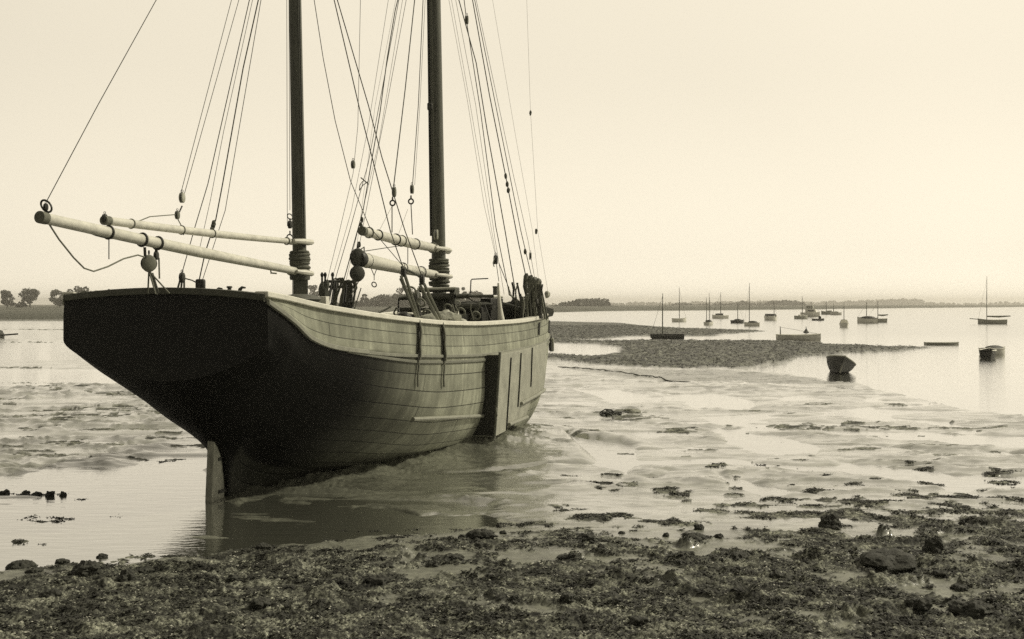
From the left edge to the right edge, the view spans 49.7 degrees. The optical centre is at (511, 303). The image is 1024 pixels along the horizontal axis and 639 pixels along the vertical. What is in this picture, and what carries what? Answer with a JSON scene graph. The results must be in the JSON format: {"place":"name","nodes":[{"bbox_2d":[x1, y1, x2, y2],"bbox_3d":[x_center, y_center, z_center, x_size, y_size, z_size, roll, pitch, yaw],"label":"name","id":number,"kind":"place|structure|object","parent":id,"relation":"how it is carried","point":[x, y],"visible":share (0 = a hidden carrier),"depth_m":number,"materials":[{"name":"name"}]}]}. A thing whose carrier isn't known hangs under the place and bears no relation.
{"place":"outdoors","nodes":[
{"label":"outdoors","id":0,"kind":"place"},
{"bbox_2d":[329,293,479,306],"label":"wood","id":1,"kind":"object","parent":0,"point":[383,300],"visible":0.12,"depth_m":645.52,"materials":[{"name":"grey plant"}]},
{"bbox_2d":[0,305,1023,638],"bbox_3d":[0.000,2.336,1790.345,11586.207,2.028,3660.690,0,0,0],"label":"mud ground","id":2,"kind":"structure","parent":0,"point":[538,459],"depth_m":16.46,"materials":[{"name":"soil"}]},
{"bbox_2d":[0,489,9,493],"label":"weedy stone","id":3,"kind":"object","parent":2,"relation":"on","point":[5,491],"visible":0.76,"depth_m":17.45,"materials":[{"name":"black stone"}]},
{"bbox_2d":[0,290,15,306],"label":"oak tree","id":4,"kind":"object","parent":2,"relation":"on","point":[6,295],"visible":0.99,"depth_m":559.15,"materials":[{"name":"grey plant"}]},
{"bbox_2d":[15,301,27,306],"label":"oak tree","id":5,"kind":"object","parent":2,"relation":"on","point":[20,304],"visible":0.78,"depth_m":558.60,"materials":[{"name":"grey plant"}]},
{"bbox_2d":[5,559,38,569],"bbox_3d":[-5.539,2.992,12.494,0.351,0.199,0.286,0,0,-25],"label":"weedy stone","id":6,"kind":"object","parent":2,"relation":"on","point":[18,564],"visible":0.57,"depth_m":12.45,"materials":[{"name":"stone"}]},
{"bbox_2d":[18,287,39,306],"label":"oak tree","id":7,"kind":"object","parent":2,"relation":"on","point":[28,296],"visible":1,"depth_m":557.93,"materials":[{"name":"grey plant"}]},
{"bbox_2d":[24,567,44,573],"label":"weedy stone","id":8,"kind":"object","parent":2,"relation":"on","point":[34,570],"visible":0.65,"depth_m":12.14,"materials":[{"name":"stone"}]},
{"bbox_2d":[31,491,41,495],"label":"weedy stone","id":9,"kind":"object","parent":2,"relation":"on","point":[36,493],"visible":0.73,"depth_m":17.27,"materials":[{"name":"black stone"}]},
{"bbox_2d":[38,588,61,597],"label":"weedy stone","id":10,"kind":"object","parent":2,"relation":"on","point":[53,592],"visible":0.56,"depth_m":11.06,"materials":[{"name":"grey stone"}]},
{"bbox_2d":[45,491,54,496],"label":"weedy stone","id":11,"kind":"object","parent":2,"relation":"on","point":[49,493],"visible":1,"depth_m":17.22,"materials":[{"name":"black stone"}]},
{"bbox_2d":[48,289,62,306],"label":"oak tree","id":12,"kind":"object","parent":2,"relation":"on","point":[59,299],"visible":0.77,"depth_m":557.65,"materials":[{"name":"grey plant"}]},
{"bbox_2d":[55,558,69,563],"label":"weedy stone","id":13,"kind":"object","parent":2,"relation":"on","point":[61,561],"visible":0.87,"depth_m":12.77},
{"bbox_2d":[67,286,88,292],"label":"oak tree","id":14,"kind":"object","parent":2,"relation":"on","point":[79,289],"visible":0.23,"depth_m":558.78,"materials":[{"name":"grey plant"}]},
{"bbox_2d":[80,598,91,602],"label":"weedy stone","id":15,"kind":"object","parent":2,"relation":"on","point":[85,600],"visible":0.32,"depth_m":10.87,"materials":[{"name":"stone"}]},
{"bbox_2d":[72,560,101,575],"bbox_3d":[-4.654,2.918,12.117,0.299,0.236,0.332,0,0,-27],"label":"weedy stone","id":16,"kind":"object","parent":2,"relation":"on","point":[84,567],"visible":0.69,"depth_m":12.02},
{"bbox_2d":[96,553,107,557],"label":"weedy stone","id":17,"kind":"object","parent":2,"relation":"on","point":[101,555],"visible":1,"depth_m":13.06,"materials":[{"name":"grey stone"}]},
{"bbox_2d":[116,568,134,581],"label":"weedy stone","id":18,"kind":"object","parent":2,"relation":"on","point":[126,575],"visible":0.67,"depth_m":11.79,"materials":[{"name":"stone"}]},
{"bbox_2d":[138,566,154,572],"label":"weedy stone","id":19,"kind":"object","parent":2,"relation":"on","point":[148,569],"visible":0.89,"depth_m":12.19,"materials":[{"name":"stone"}]},
{"bbox_2d":[206,575,219,582],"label":"weedy stone","id":20,"kind":"object","parent":2,"relation":"on","point":[214,578],"visible":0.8,"depth_m":11.73,"materials":[{"name":"stone"}]},
{"bbox_2d":[226,574,240,582],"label":"weedy stone","id":21,"kind":"object","parent":2,"relation":"on","point":[232,577],"visible":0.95,"depth_m":11.74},
{"bbox_2d":[249,596,270,608],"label":"weedy stone","id":22,"kind":"object","parent":2,"relation":"on","point":[260,602],"visible":1,"depth_m":10.68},
{"bbox_2d":[255,542,271,549],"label":"weedy stone","id":23,"kind":"object","parent":2,"relation":"on","point":[263,546],"visible":0.78,"depth_m":13.35,"materials":[{"name":"stone"}]},
{"bbox_2d":[34,0,553,501],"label":"sailing ketch","id":24,"kind":"object","parent":2,"relation":"on","point":[258,388],"visible":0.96,"depth_m":17.65,"materials":[{"name":"brown wood"}]},
{"bbox_2d":[398,312,411,316],"bbox_3d":[-1.997,0.254,20.501,0.298,0.220,0.234,0,0,0],"label":"dark fender","id":25,"kind":"object","parent":24,"relation":"on","point":[406,314],"visible":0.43,"depth_m":20.42,"materials":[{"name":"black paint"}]},
{"bbox_2d":[416,298,425,306],"bbox_3d":[-1.887,-0.033,22.900,0.205,0.201,0.072,0,0,0],"label":"rope coil","id":26,"kind":"object","parent":24,"relation":"hanging from","point":[423,305],"visible":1,"depth_m":22.88,"materials":[{"name":"grey fabric"}]},
{"bbox_2d":[420,313,451,320],"bbox_3d":[-1.472,0.293,20.700,0.686,0.236,0.326,0,0,-16],"label":"canvas heap","id":27,"kind":"object","parent":24,"relation":"on","point":[433,317],"visible":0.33,"depth_m":20.62,"materials":[{"name":"beige fabric"}]},
{"bbox_2d":[443,303,452,311],"bbox_3d":[-1.319,0.087,22.900,0.205,0.200,0.074,0,0,0],"label":"rope coil","id":28,"kind":"object","parent":24,"relation":"hanging from","point":[446,304],"visible":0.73,"depth_m":22.88,"materials":[{"name":"fabric"}]},
{"bbox_2d":[440,311,461,320],"bbox_3d":[-1.218,0.283,20.995,0.511,0.282,0.374,0,0,-24],"label":"canvas heap","id":29,"kind":"object","parent":24,"relation":"on","point":[455,316],"visible":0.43,"depth_m":20.93,"materials":[{"name":"beige fabric"}]},
{"bbox_2d":[456,307,465,316],"bbox_3d":[-1.058,0.164,22.900,0.205,0.200,0.071,0,0,-10],"label":"rope coil","id":30,"kind":"object","parent":24,"relation":"hanging from","point":[463,309],"visible":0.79,"depth_m":22.89,"materials":[{"name":"fabric"}]},
{"bbox_2d":[459,301,492,310],"bbox_3d":[-0.874,0.068,24.599,0.910,0.268,1.083,0,0,0],"label":"heaped net","id":31,"kind":"object","parent":24,"relation":"on","point":[488,306],"visible":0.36,"depth_m":24.32,"materials":[{"name":"grey fabric"}]},
{"bbox_2d":[472,311,480,319],"bbox_3d":[-0.742,0.240,22.900,0.205,0.200,0.070,0,0,-19],"label":"rope coil","id":32,"kind":"object","parent":24,"relation":"hanging from","point":[477,312],"visible":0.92,"depth_m":22.89,"materials":[{"name":"grey fabric"}]},
{"bbox_2d":[503,302,525,310],"bbox_3d":[-0.023,0.055,25.700,0.716,0.279,0.099,0,0,-17],"label":"spare spar","id":33,"kind":"object","parent":24,"relation":"on","point":[508,305],"visible":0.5,"depth_m":25.66,"materials":[{"name":"brown paint"}]},
{"bbox_2d":[503,299,541,319],"bbox_3d":[0.208,0.145,26.529,1.124,0.573,1.081,0,0,20],"label":"heaped net","id":34,"kind":"object","parent":24,"relation":"on","point":[508,313],"visible":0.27,"depth_m":26.12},
{"bbox_2d":[541,307,553,319],"bbox_3d":[0.489,0.270,27.021,1.074,0.507,0.812,0,0,0],"label":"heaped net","id":35,"kind":"object","parent":24,"relation":"on","point":[550,312],"visible":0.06,"depth_m":26.94,"materials":[{"name":"grey fabric"}]},
{"bbox_2d":[308,285,318,302],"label":"oak tree","id":36,"kind":"object","parent":2,"relation":"on","point":[311,287],"visible":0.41,"depth_m":598.43,"materials":[{"name":"grey plant"}]},
{"bbox_2d":[358,294,370,306],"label":"oak tree","id":37,"kind":"object","parent":2,"relation":"on","point":[366,301],"visible":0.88,"depth_m":618.79,"materials":[{"name":"grey plant"}]},
{"bbox_2d":[365,574,391,585],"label":"weedy stone","id":38,"kind":"object","parent":2,"relation":"on","point":[380,579],"visible":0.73,"depth_m":11.61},
{"bbox_2d":[373,602,386,607],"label":"weedy stone","id":39,"kind":"object","parent":2,"relation":"on","point":[379,604],"visible":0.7,"depth_m":10.70,"materials":[{"name":"stone"}]},
{"bbox_2d":[380,561,394,567],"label":"weedy stone","id":40,"kind":"object","parent":2,"relation":"on","point":[389,564],"visible":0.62,"depth_m":12.35,"materials":[{"name":"stone"}]},
{"bbox_2d":[396,286,414,306],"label":"oak tree","id":41,"kind":"object","parent":2,"relation":"on","point":[406,303],"visible":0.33,"depth_m":598.42,"materials":[{"name":"grey plant"}]},
{"bbox_2d":[425,559,439,566],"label":"weedy stone","id":42,"kind":"object","parent":2,"relation":"on","point":[434,562],"visible":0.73,"depth_m":12.48,"materials":[{"name":"stone"}]},
{"bbox_2d":[449,553,464,559],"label":"weedy stone","id":43,"kind":"object","parent":2,"relation":"on","point":[457,556],"visible":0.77,"depth_m":12.76,"materials":[{"name":"grey stone"}]},
{"bbox_2d":[457,534,467,537],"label":"weedy stone","id":44,"kind":"object","parent":2,"relation":"on","point":[463,536],"visible":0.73,"depth_m":13.99,"materials":[{"name":"grey stone"}]},
{"bbox_2d":[459,287,469,301],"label":"oak tree","id":45,"kind":"object","parent":2,"relation":"on","point":[464,292],"visible":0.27,"depth_m":599.47,"materials":[{"name":"grey plant"}]},
{"bbox_2d":[469,290,482,300],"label":"oak tree","id":46,"kind":"object","parent":2,"relation":"on","point":[475,292],"visible":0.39,"depth_m":618.96,"materials":[{"name":"grey plant"}]},
{"bbox_2d":[465,528,497,538],"bbox_3d":[-0.408,2.950,14.067,0.396,0.203,0.384,0,0,-16],"label":"weedy stone","id":47,"kind":"object","parent":2,"relation":"on","point":[484,533],"visible":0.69,"depth_m":13.93,"materials":[{"name":"stone"}]},
{"bbox_2d":[475,542,488,547],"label":"weedy stone","id":48,"kind":"object","parent":2,"relation":"on","point":[479,544],"visible":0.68,"depth_m":13.50,"materials":[{"name":"grey stone"}]},
{"bbox_2d":[483,617,496,624],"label":"weedy stone","id":49,"kind":"object","parent":2,"relation":"on","point":[489,620],"visible":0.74,"depth_m":10.06,"materials":[{"name":"stone"}]},
{"bbox_2d":[0,458,1023,638],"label":"seaweed","id":50,"kind":"object","parent":2,"relation":"on","point":[66,578],"visible":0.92,"depth_m":11.47,"materials":[{"name":"black plant"}]},
{"bbox_2d":[0,508,1023,638],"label":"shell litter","id":51,"kind":"object","parent":2,"relation":"on","point":[551,586],"visible":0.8,"depth_m":11.23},
{"bbox_2d":[560,592,574,602],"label":"weedy stone","id":52,"kind":"object","parent":2,"relation":"on","point":[567,597],"visible":1,"depth_m":10.86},
{"bbox_2d":[551,298,611,305],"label":"wood","id":53,"kind":"object","parent":2,"relation":"on","point":[591,302],"visible":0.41,"depth_m":771.75,"materials":[{"name":"grey plant"}]},
{"bbox_2d":[581,532,596,543],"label":"weedy stone","id":54,"kind":"object","parent":2,"relation":"on","point":[590,537],"visible":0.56,"depth_m":13.68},
{"bbox_2d":[605,565,614,569],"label":"weedy stone","id":55,"kind":"object","parent":2,"relation":"on","point":[609,567],"visible":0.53,"depth_m":11.90,"materials":[{"name":"stone"}]},
{"bbox_2d":[600,590,620,598],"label":"weedy stone","id":56,"kind":"object","parent":2,"relation":"on","point":[611,593],"visible":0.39,"depth_m":11.00,"materials":[{"name":"stone"}]},
{"bbox_2d":[608,586,621,593],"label":"weedy stone","id":57,"kind":"object","parent":2,"relation":"on","point":[618,590],"visible":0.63,"depth_m":11.29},
{"bbox_2d":[558,366,688,381],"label":"mooring chain","id":58,"kind":"object","parent":2,"relation":"on","point":[628,373],"visible":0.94,"depth_m":46.44,"materials":[{"name":"metal"}]},
{"bbox_2d":[623,408,640,412],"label":"mud clod","id":59,"kind":"object","parent":2,"relation":"on","point":[634,410],"visible":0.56,"depth_m":30.20,"materials":[{"name":"grey soil"}]},
{"bbox_2d":[629,615,648,625],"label":"weedy stone","id":60,"kind":"object","parent":2,"relation":"on","point":[635,620],"visible":0.94,"depth_m":10.12,"materials":[{"name":"grey stone"}]},
{"bbox_2d":[666,616,679,621],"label":"weedy stone","id":61,"kind":"object","parent":2,"relation":"on","point":[673,618],"visible":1,"depth_m":10.12,"materials":[{"name":"grey stone"}]},
{"bbox_2d":[682,532,705,540],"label":"weedy stone","id":62,"kind":"object","parent":2,"relation":"on","point":[697,535],"visible":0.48,"depth_m":13.88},
{"bbox_2d":[694,524,703,529],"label":"weedy stone","id":63,"kind":"object","parent":2,"relation":"on","point":[698,526],"visible":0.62,"depth_m":14.44,"materials":[{"name":"grey stone"}]},
{"bbox_2d":[696,583,711,589],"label":"weedy stone","id":64,"kind":"object","parent":2,"relation":"on","point":[707,586],"visible":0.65,"depth_m":11.34,"materials":[{"name":"grey stone"}]},
{"bbox_2d":[706,554,716,558],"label":"weedy stone","id":65,"kind":"object","parent":2,"relation":"on","point":[712,556],"visible":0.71,"depth_m":12.85,"materials":[{"name":"grey stone"}]},
{"bbox_2d":[714,533,723,537],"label":"weedy stone","id":66,"kind":"object","parent":2,"relation":"on","point":[720,535],"visible":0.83,"depth_m":13.93,"materials":[{"name":"grey stone"}]},
{"bbox_2d":[658,300,808,305],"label":"wood","id":67,"kind":"object","parent":2,"relation":"on","point":[779,302],"visible":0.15,"depth_m":1261.85,"materials":[{"name":"grey plant"}]},
{"bbox_2d":[550,324,922,367],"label":"shingle stones","id":68,"kind":"object","parent":2,"relation":"on","point":[626,345],"visible":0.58,"depth_m":76.55,"materials":[{"name":"grey gravel"}]},
{"bbox_2d":[729,551,751,560],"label":"weedy stone","id":69,"kind":"object","parent":2,"relation":"on","point":[737,555],"visible":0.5,"depth_m":12.79,"materials":[{"name":"stone"}]},
{"bbox_2d":[769,570,782,577],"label":"weedy stone","id":70,"kind":"object","parent":2,"relation":"on","point":[777,574],"visible":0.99,"depth_m":11.87,"materials":[{"name":"stone"}]},
{"bbox_2d":[545,298,1023,304],"bbox_3d":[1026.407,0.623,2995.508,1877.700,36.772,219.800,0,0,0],"label":"hazy ridge","id":71,"kind":"structure","parent":2,"relation":"on","point":[903,301],"depth_m":2954.54,"materials":[{"name":"grey plant"}]},
{"bbox_2d":[818,512,840,527],"bbox_3d":[4.245,2.935,14.716,0.411,0.322,0.296,0,0,-44],"label":"weedy stone","id":72,"kind":"object","parent":2,"relation":"on","point":[829,520],"visible":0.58,"depth_m":14.64,"materials":[{"name":"black stone"}]},
{"bbox_2d":[831,525,839,529],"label":"weedy stone","id":73,"kind":"object","parent":2,"relation":"on","point":[836,527],"visible":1,"depth_m":14.49,"materials":[{"name":"stone"}]},
{"bbox_2d":[858,547,916,573],"bbox_3d":[4.233,2.929,12.428,0.648,0.299,0.754,0,0,15],"label":"weedy stone","id":74,"kind":"object","parent":2,"relation":"on","point":[893,560],"visible":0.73,"depth_m":12.22,"materials":[{"name":"grey stone"}]},
{"bbox_2d":[904,597,932,610],"bbox_3d":[3.879,2.864,10.549,0.222,0.134,0.205,0,0,-30],"label":"weedy stone","id":75,"kind":"object","parent":2,"relation":"on","point":[923,604],"visible":1,"depth_m":10.49,"materials":[{"name":"grey stone"}]},
{"bbox_2d":[922,535,944,553],"bbox_3d":[5.007,2.903,13.130,0.227,0.333,0.261,0,0,-41],"label":"weedy stone","id":76,"kind":"object","parent":2,"relation":"on","point":[935,544],"visible":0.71,"depth_m":13.06,"materials":[{"name":"black stone"}]},
{"bbox_2d":[932,569,946,576],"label":"weedy stone","id":77,"kind":"object","parent":2,"relation":"on","point":[939,573],"visible":1,"depth_m":11.99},
{"bbox_2d":[950,582,968,591],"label":"weedy stone","id":78,"kind":"object","parent":2,"relation":"on","point":[958,587],"visible":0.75,"depth_m":11.40,"materials":[{"name":"grey stone"}]},
{"bbox_2d":[946,599,1001,619],"bbox_3d":[4.365,2.902,10.479,0.441,0.228,0.410,0,0,-13],"label":"weedy stone","id":79,"kind":"object","parent":2,"relation":"on","point":[976,609],"visible":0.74,"depth_m":10.37,"materials":[{"name":"stone"}]},
{"bbox_2d":[986,595,997,602],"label":"weedy stone","id":80,"kind":"object","parent":2,"relation":"on","point":[991,598],"visible":0.97,"depth_m":10.92,"materials":[{"name":"stone"}]},
{"bbox_2d":[0,309,1023,570],"bbox_3d":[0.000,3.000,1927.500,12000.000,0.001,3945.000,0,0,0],"label":"harbour water","id":81,"kind":"structure","parent":0,"point":[152,505],"depth_m":21.73,"materials":[{"name":"grey liquid"}]},
{"bbox_2d":[0,330,17,337],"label":"boat wreck","id":82,"kind":"object","parent":81,"relation":"on","point":[2,335],"visible":0.96,"depth_m":95.10,"materials":[{"name":"grey wood"}]},
{"bbox_2d":[599,409,628,415],"bbox_3d":[2.973,2.929,29.821,1.390,0.222,0.570,0,0,-25],"label":"mooring anchor","id":83,"kind":"object","parent":81,"relation":"in","point":[609,412],"visible":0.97,"depth_m":29.70,"materials":[{"name":"black metal"}]},
{"bbox_2d":[650,293,683,338],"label":"sailing dinghy","id":84,"kind":"object","parent":81,"relation":"on","point":[666,336],"visible":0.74,"depth_m":95.17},
{"bbox_2d":[672,290,685,321],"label":"yacht","id":85,"kind":"object","parent":81,"relation":"on","point":[679,319],"visible":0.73,"depth_m":185.02,"materials":[{"name":"white"}]},
{"bbox_2d":[704,297,712,324],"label":"yacht","id":86,"kind":"object","parent":81,"relation":"on","point":[708,322],"visible":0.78,"depth_m":156.82,"materials":[{"name":"white"}]},
{"bbox_2d":[712,294,728,317],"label":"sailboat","id":87,"kind":"object","parent":81,"relation":"on","point":[719,315],"visible":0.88,"depth_m":228.62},
{"bbox_2d":[730,302,743,322],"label":"sailing boat","id":88,"kind":"object","parent":81,"relation":"on","point":[737,320],"visible":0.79,"depth_m":172.28,"materials":[{"name":"grey"}]},
{"bbox_2d":[744,283,759,325],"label":"yacht","id":89,"kind":"object","parent":81,"relation":"on","point":[752,323],"visible":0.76,"depth_m":149.86,"materials":[{"name":"white"}]},
{"bbox_2d":[764,305,776,319],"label":"motor launch","id":90,"kind":"object","parent":81,"relation":"on","point":[770,316],"visible":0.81,"depth_m":202.67,"materials":[{"name":"white"}]},
{"bbox_2d":[776,327,820,339],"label":"rowing boat","id":91,"kind":"object","parent":81,"relation":"on","point":[816,336],"visible":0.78,"depth_m":90.93,"materials":[{"name":"grey wood"}]},
{"bbox_2d":[794,298,807,318],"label":"yacht","id":92,"kind":"object","parent":81,"relation":"on","point":[802,316],"visible":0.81,"depth_m":220.79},
{"bbox_2d":[800,306,819,316],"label":"motor cruiser","id":93,"kind":"object","parent":81,"relation":"on","point":[811,311],"visible":0.74,"depth_m":261.71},
{"bbox_2d":[812,316,823,320],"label":"rowing boat","id":94,"kind":"object","parent":81,"relation":"on","point":[820,318],"visible":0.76,"depth_m":199.75,"materials":[{"name":"black wood"}]},
{"bbox_2d":[821,301,836,314],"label":"yacht","id":95,"kind":"object","parent":81,"relation":"on","point":[826,312],"visible":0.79,"depth_m":314.67,"materials":[{"name":"grey"}]},
{"bbox_2d":[830,311,841,314],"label":"motor launch","id":96,"kind":"object","parent":81,"relation":"on","point":[836,313],"visible":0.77,"depth_m":299.55,"materials":[{"name":"white wood"}]},
{"bbox_2d":[826,355,855,373],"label":"dinghy","id":97,"kind":"object","parent":81,"relation":"on","point":[839,364],"visible":0.84,"depth_m":47.55,"materials":[{"name":"black wood"}]},
{"bbox_2d":[839,319,848,326],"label":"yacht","id":98,"kind":"object","parent":81,"relation":"on","point":[843,323],"visible":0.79,"depth_m":142.41,"materials":[{"name":"white"}]},
{"bbox_2d":[857,302,877,322],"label":"yacht","id":99,"kind":"object","parent":81,"relation":"on","point":[867,319],"visible":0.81,"depth_m":172.12,"materials":[{"name":"grey"}]},
{"bbox_2d":[870,310,887,321],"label":"yacht","id":100,"kind":"object","parent":81,"relation":"on","point":[882,319],"visible":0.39,"depth_m":179.91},
{"bbox_2d":[924,342,958,344],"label":"punt","id":101,"kind":"object","parent":81,"relation":"on","point":[941,343],"visible":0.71,"depth_m":80.93,"materials":[{"name":"wood"}]},
{"bbox_2d":[978,347,996,357],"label":"dinghy","id":102,"kind":"object","parent":81,"relation":"on","point":[987,353],"visible":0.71,"depth_m":61.09,"materials":[{"name":"black wood"}]},
{"bbox_2d":[970,280,1009,323],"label":"yacht","id":103,"kind":"object","parent":81,"relation":"on","point":[989,321],"visible":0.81,"depth_m":165.51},
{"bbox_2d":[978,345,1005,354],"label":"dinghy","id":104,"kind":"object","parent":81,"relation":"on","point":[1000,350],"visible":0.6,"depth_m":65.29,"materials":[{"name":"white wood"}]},
{"bbox_2d":[0,0,1023,304],"label":"sky","id":105,"kind":"structure","parent":0,"point":[814,151],"materials":[{"name":"beige"}]}
]}

